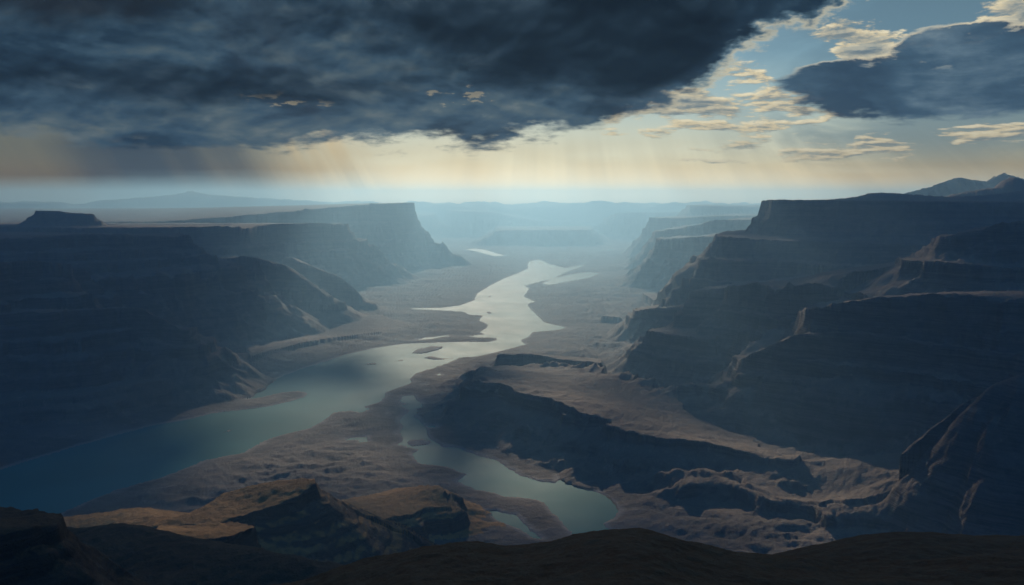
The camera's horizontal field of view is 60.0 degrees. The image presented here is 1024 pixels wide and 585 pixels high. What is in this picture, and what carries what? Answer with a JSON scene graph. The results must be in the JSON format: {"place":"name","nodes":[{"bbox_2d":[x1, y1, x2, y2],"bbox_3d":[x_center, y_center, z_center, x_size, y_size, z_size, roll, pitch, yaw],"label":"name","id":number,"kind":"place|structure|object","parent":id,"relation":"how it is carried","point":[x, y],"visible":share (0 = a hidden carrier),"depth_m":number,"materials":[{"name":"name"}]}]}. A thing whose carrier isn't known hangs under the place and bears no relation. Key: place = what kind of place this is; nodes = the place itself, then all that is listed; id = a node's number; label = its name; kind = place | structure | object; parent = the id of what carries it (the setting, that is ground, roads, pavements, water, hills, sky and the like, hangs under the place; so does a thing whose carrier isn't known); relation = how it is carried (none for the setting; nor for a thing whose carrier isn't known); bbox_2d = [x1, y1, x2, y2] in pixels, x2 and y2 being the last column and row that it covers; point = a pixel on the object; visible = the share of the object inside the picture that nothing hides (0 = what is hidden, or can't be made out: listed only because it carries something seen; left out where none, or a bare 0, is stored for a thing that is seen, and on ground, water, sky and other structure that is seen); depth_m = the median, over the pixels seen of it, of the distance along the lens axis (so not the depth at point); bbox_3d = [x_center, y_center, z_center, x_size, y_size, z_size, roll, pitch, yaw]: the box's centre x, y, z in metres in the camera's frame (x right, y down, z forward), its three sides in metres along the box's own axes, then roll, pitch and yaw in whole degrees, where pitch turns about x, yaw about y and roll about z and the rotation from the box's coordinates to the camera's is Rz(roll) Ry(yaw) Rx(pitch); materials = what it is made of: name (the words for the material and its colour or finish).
{"place":"outdoors","nodes":[
{"label":"outdoors","id":0,"kind":"place"},
{"bbox_2d":[0,261,128,394],"bbox_3d":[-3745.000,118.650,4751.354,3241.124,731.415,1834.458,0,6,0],"label":"mesa","id":1,"kind":"structure","parent":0,"point":[55,283],"depth_m":4833.63,"materials":[{"name":"stone"}]},
{"bbox_2d":[21,210,107,225],"bbox_3d":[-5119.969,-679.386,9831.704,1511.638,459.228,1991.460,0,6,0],"label":"hill","id":2,"kind":"structure","parent":0,"point":[53,217],"depth_m":9447.96,"materials":[{"name":"grey stone"}]},
{"bbox_2d":[0,507,150,584],"bbox_3d":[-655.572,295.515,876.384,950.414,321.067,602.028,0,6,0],"label":"butte","id":3,"kind":"object","parent":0,"point":[37,547],"visible":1,"depth_m":685.66,"materials":[{"name":"brown stone"}]},
{"bbox_2d":[0,373,176,426],"bbox_3d":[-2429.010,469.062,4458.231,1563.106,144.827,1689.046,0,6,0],"label":"terrace","id":4,"kind":"structure","parent":0,"point":[61,405],"depth_m":4100.04,"materials":[{"name":"stone"}]},
{"bbox_2d":[0,298,275,406],"bbox_3d":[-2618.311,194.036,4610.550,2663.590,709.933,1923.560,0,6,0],"label":"mesa","id":5,"kind":"structure","parent":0,"point":[62,347],"depth_m":4524.30,"materials":[{"name":"stone"}]},
{"bbox_2d":[0,232,330,348],"bbox_3d":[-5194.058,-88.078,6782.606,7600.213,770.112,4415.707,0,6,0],"label":"mesa","id":6,"kind":"structure","parent":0,"point":[180,279],"depth_m":6174.01,"materials":[{"name":"stone"}]},
{"bbox_2d":[64,507,276,552],"bbox_3d":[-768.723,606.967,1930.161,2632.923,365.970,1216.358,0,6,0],"label":"knoll","id":7,"kind":"structure","parent":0,"point":[148,516],"depth_m":1822.90,"materials":[{"name":"brown soil"}]},
{"bbox_2d":[74,190,329,207],"bbox_3d":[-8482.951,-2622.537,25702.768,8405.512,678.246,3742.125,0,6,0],"label":"mountain","id":8,"kind":"structure","parent":0,"point":[191,199],"depth_m":25304.42,"materials":[{"name":"grey stone"}]},
{"bbox_2d":[67,523,343,584],"bbox_3d":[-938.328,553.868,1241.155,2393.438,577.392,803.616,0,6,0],"label":"hill","id":9,"kind":"structure","parent":0,"point":[149,555],"depth_m":1076.63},
{"bbox_2d":[157,522,261,547],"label":"ledge","id":10,"kind":"object","parent":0,"point":[238,533],"visible":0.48,"depth_m":1531.68,"materials":[{"name":"brown stone"}]},
{"bbox_2d":[0,220,421,286],"bbox_3d":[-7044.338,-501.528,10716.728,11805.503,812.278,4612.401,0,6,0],"label":"mesa","id":11,"kind":"structure","parent":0,"point":[344,252],"depth_m":10256.62,"materials":[{"name":"grey stone"}]},
{"bbox_2d":[0,202,472,267],"bbox_3d":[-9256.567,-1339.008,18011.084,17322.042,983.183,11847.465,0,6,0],"label":"mesa","id":12,"kind":"structure","parent":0,"point":[396,233],"depth_m":13607.23,"materials":[{"name":"grey stone"}]},
{"bbox_2d":[42,207,459,240],"bbox_3d":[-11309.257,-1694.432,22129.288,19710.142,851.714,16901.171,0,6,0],"label":"plateau","id":13,"kind":"structure","parent":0,"point":[433,225],"depth_m":24403.37,"materials":[{"name":"grey stone"}]},
{"bbox_2d":[0,260,582,513],"bbox_3d":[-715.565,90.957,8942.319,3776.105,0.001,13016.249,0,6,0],"label":"river","id":14,"kind":"structure","parent":0,"point":[64,480],"depth_m":4095.41,"materials":[{"name":"teal liquid"}]},
{"bbox_2d":[150,478,437,564],"bbox_3d":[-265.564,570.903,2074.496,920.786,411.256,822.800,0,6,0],"label":"butte","id":15,"kind":"object","parent":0,"point":[308,518],"visible":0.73,"depth_m":1769.33,"materials":[{"name":"brown stone"}]},
{"bbox_2d":[246,315,414,360],"bbox_3d":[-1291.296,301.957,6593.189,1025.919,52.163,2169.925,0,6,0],"label":"terrace","id":16,"kind":"structure","parent":0,"point":[366,324],"depth_m":6622.25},
{"bbox_2d":[282,257,388,309],"bbox_3d":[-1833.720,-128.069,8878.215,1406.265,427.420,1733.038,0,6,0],"label":"ridge","id":17,"kind":"structure","parent":0,"point":[340,288],"depth_m":8458.59,"materials":[{"name":"grey stone"}]},
{"bbox_2d":[346,437,367,442],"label":"pond","id":18,"kind":"structure","parent":0,"point":[361,439],"depth_m":3750.74,"materials":[{"name":"grey liquid"}]},
{"bbox_2d":[0,200,760,226],"bbox_3d":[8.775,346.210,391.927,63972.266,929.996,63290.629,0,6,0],"label":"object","id":19,"kind":"structure","parent":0,"point":[593,213],"depth_m":27541.04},
{"bbox_2d":[408,439,430,445],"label":"island","id":20,"kind":"structure","parent":0,"point":[413,442],"depth_m":3695.92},
{"bbox_2d":[342,485,505,542],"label":"terrace","id":21,"kind":"structure","parent":0,"point":[431,513],"depth_m":2697.37,"materials":[{"name":"brown stone"}]},
{"bbox_2d":[413,346,441,353],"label":"island","id":22,"kind":"structure","parent":0,"point":[427,349],"depth_m":6020.32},
{"bbox_2d":[419,335,448,339],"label":"pond","id":23,"kind":"structure","parent":0,"point":[433,337],"depth_m":6570.71,"materials":[{"name":"grey liquid"}]},
{"bbox_2d":[425,356,449,359],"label":"island","id":24,"kind":"structure","parent":0,"point":[432,357],"depth_m":5683.20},
{"bbox_2d":[0,235,881,553],"bbox_3d":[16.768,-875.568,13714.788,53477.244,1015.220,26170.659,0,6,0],"label":"valley floor","id":25,"kind":"structure","parent":0,"point":[326,455],"depth_m":3816.67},
{"bbox_2d":[217,256,368,323],"bbox_3d":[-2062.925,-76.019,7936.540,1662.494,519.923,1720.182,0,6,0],"label":"ridge","id":26,"kind":"structure","parent":25,"relation":"on","point":[299,291],"depth_m":7394.79,"materials":[{"name":"grey stone"}]},
{"bbox_2d":[466,226,616,245],"bbox_3d":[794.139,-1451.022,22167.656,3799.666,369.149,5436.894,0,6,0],"label":"mesa","id":27,"kind":"structure","parent":25,"relation":"on","point":[555,235],"depth_m":20205.18,"materials":[{"name":"grey stone"}]},
{"bbox_2d":[603,294,683,341],"bbox_3d":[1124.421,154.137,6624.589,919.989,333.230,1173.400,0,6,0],"label":"mesa","id":28,"kind":"structure","parent":25,"relation":"on","point":[635,322],"depth_m":6256.05,"materials":[{"name":"stone"}]},
{"bbox_2d":[613,220,750,289],"bbox_3d":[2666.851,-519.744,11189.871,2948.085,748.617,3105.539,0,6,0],"label":"mesa","id":29,"kind":"structure","parent":25,"relation":"on","point":[663,262],"depth_m":10260.28,"materials":[{"name":"grey stone"}]},
{"bbox_2d":[621,216,754,268],"bbox_3d":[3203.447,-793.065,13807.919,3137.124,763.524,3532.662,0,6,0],"label":"mesa","id":30,"kind":"structure","parent":25,"relation":"on","point":[641,255],"depth_m":12613.06,"materials":[{"name":"grey stone"}]},
{"bbox_2d":[622,209,758,256],"bbox_3d":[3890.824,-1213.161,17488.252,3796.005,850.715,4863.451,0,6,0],"label":"mesa","id":31,"kind":"structure","parent":25,"relation":"on","point":[652,225],"depth_m":15845.52,"materials":[{"name":"grey stone"}]},
{"bbox_2d":[606,262,894,386],"bbox_3d":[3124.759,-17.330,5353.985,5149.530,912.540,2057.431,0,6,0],"label":"mesa","id":32,"kind":"structure","parent":25,"relation":"on","point":[738,316],"depth_m":4664.05,"materials":[{"name":"stone"}]},
{"bbox_2d":[653,249,881,306],"bbox_3d":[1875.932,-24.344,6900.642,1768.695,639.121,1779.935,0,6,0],"label":"mesa","id":33,"kind":"structure","parent":25,"relation":"on","point":[716,271],"depth_m":6467.23,"materials":[{"name":"grey stone"}]},
{"bbox_2d":[651,197,1023,305],"bbox_3d":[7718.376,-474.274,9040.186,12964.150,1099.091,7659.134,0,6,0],"label":"mesa","id":34,"kind":"structure","parent":25,"relation":"on","point":[924,219],"depth_m":6694.22,"materials":[{"name":"grey stone"}]},
{"bbox_2d":[826,190,1023,200],"bbox_3d":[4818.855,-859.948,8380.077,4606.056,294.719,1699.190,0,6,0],"label":"hill","id":35,"kind":"structure","parent":34,"relation":"on","point":[1004,196],"depth_m":8444.84,"materials":[{"name":"grey stone"}]},
{"bbox_2d":[897,254,1023,292],"bbox_3d":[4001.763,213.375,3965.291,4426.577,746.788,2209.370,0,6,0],"label":"terrace","id":36,"kind":"structure","parent":34,"relation":"part of","point":[937,275],"depth_m":3936.18,"materials":[{"name":"grey stone"}]},
{"bbox_2d":[667,319,1023,454],"bbox_3d":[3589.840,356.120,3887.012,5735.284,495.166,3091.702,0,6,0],"label":"mesa","id":37,"kind":"structure","parent":25,"relation":"on","point":[740,392],"depth_m":3708.34,"materials":[{"name":"stone"}]},
{"bbox_2d":[773,284,1023,455],"bbox_3d":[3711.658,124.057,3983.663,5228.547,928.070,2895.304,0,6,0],"label":"mesa","id":38,"kind":"structure","parent":25,"relation":"on","point":[862,411],"depth_m":3519.71,"materials":[{"name":"stone"}]},
{"bbox_2d":[467,249,503,255],"bbox_3d":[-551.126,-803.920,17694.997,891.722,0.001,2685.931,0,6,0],"label":"pond","id":39,"kind":"structure","parent":0,"point":[487,252],"depth_m":17594.04,"materials":[{"name":"white liquid"}]},
{"bbox_2d":[398,395,617,533],"bbox_3d":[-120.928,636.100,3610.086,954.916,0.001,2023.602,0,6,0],"label":"lake","id":40,"kind":"structure","parent":0,"point":[575,510],"depth_m":3153.60,"materials":[{"name":"teal liquid"}]},
{"bbox_2d":[0,0,1023,204],"label":"sky","id":41,"kind":"structure","parent":0,"point":[512,102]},
{"bbox_2d":[441,206,586,236],"bbox_3d":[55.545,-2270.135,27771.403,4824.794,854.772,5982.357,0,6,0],"label":"plateau","id":42,"kind":"structure","parent":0,"point":[466,221],"depth_m":25905.08,"materials":[{"name":"grey stone"}]},
{"bbox_2d":[489,511,540,538],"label":"pond","id":43,"kind":"structure","parent":0,"point":[512,520],"depth_m":2788.61,"materials":[{"name":"grey liquid"}]},
{"bbox_2d":[494,353,606,372],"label":"butte","id":44,"kind":"object","parent":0,"point":[514,359],"visible":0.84,"depth_m":5024.81,"materials":[{"name":"brown stone"}]},
{"bbox_2d":[543,272,596,284],"bbox_3d":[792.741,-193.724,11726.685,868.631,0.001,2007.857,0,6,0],"label":"pond","id":45,"kind":"structure","parent":0,"point":[571,277],"depth_m":11781.00,"materials":[{"name":"grey liquid"}]},
{"bbox_2d":[604,313,623,321],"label":"butte","id":46,"kind":"object","parent":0,"point":[618,317],"visible":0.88,"depth_m":7400.97,"materials":[{"name":"stone"}]},
{"bbox_2d":[416,361,812,496],"bbox_3d":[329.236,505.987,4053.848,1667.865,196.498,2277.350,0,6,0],"label":"terrace","id":47,"kind":"structure","parent":0,"point":[574,424],"depth_m":3600.44,"materials":[{"name":"stone"}]},
{"bbox_2d":[595,208,681,239],"bbox_3d":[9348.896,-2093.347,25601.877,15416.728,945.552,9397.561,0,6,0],"label":"plateau","id":48,"kind":"structure","parent":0,"point":[627,225],"depth_m":23481.61,"materials":[{"name":"grey stone"}]},
{"bbox_2d":[272,528,1023,584],"bbox_3d":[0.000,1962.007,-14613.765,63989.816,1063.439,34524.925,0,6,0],"label":"hillside","id":49,"kind":"structure","parent":0,"point":[635,556],"depth_m":371.18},
{"bbox_2d":[615,324,726,383],"bbox_3d":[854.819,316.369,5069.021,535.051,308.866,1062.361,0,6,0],"label":"ledge","id":50,"kind":"object","parent":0,"point":[662,354],"visible":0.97,"depth_m":4785.72,"materials":[{"name":"stone"}]},
{"bbox_2d":[676,204,759,215],"bbox_3d":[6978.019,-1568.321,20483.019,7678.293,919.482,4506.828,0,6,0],"label":"mesa","id":51,"kind":"structure","parent":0,"point":[709,209],"depth_m":18941.96,"materials":[{"name":"grey stone"}]},
{"bbox_2d":[605,447,901,540],"bbox_3d":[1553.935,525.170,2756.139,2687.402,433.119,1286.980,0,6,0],"label":"terrace","id":52,"kind":"structure","parent":0,"point":[844,494],"depth_m":2901.28,"materials":[{"name":"brown stone"}]},
{"bbox_2d":[643,229,930,299],"bbox_3d":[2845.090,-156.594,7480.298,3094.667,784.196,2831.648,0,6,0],"label":"terrace","id":53,"kind":"structure","parent":0,"point":[855,249],"depth_m":6590.90,"materials":[{"name":"grey stone"}]},
{"bbox_2d":[748,373,1023,535],"bbox_3d":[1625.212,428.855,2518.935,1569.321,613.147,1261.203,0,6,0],"label":"ridge","id":54,"kind":"structure","parent":0,"point":[961,469],"depth_m":2571.64,"materials":[{"name":"stone"}]},
{"bbox_2d":[773,532,1023,560],"bbox_3d":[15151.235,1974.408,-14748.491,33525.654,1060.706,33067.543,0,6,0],"label":"hillside","id":55,"kind":"structure","parent":0,"point":[904,546],"depth_m":606.35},
{"bbox_2d":[843,220,1023,297],"bbox_3d":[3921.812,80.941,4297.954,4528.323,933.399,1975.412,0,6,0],"label":"cliff","id":56,"kind":"structure","parent":0,"point":[1002,242],"depth_m":4145.70,"materials":[{"name":"grey stone"}]},
{"bbox_2d":[904,173,1023,195],"bbox_3d":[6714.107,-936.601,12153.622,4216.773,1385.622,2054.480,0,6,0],"label":"mountain","id":57,"kind":"structure","parent":0,"point":[953,186],"depth_m":11767.55,"materials":[{"name":"grey stone"}]},
{"bbox_2d":[944,177,1023,196],"bbox_3d":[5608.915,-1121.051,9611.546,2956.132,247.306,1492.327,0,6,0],"label":"mountain","id":58,"kind":"structure","parent":0,"point":[1013,184],"depth_m":9421.35,"materials":[{"name":"grey stone"}]}
]}

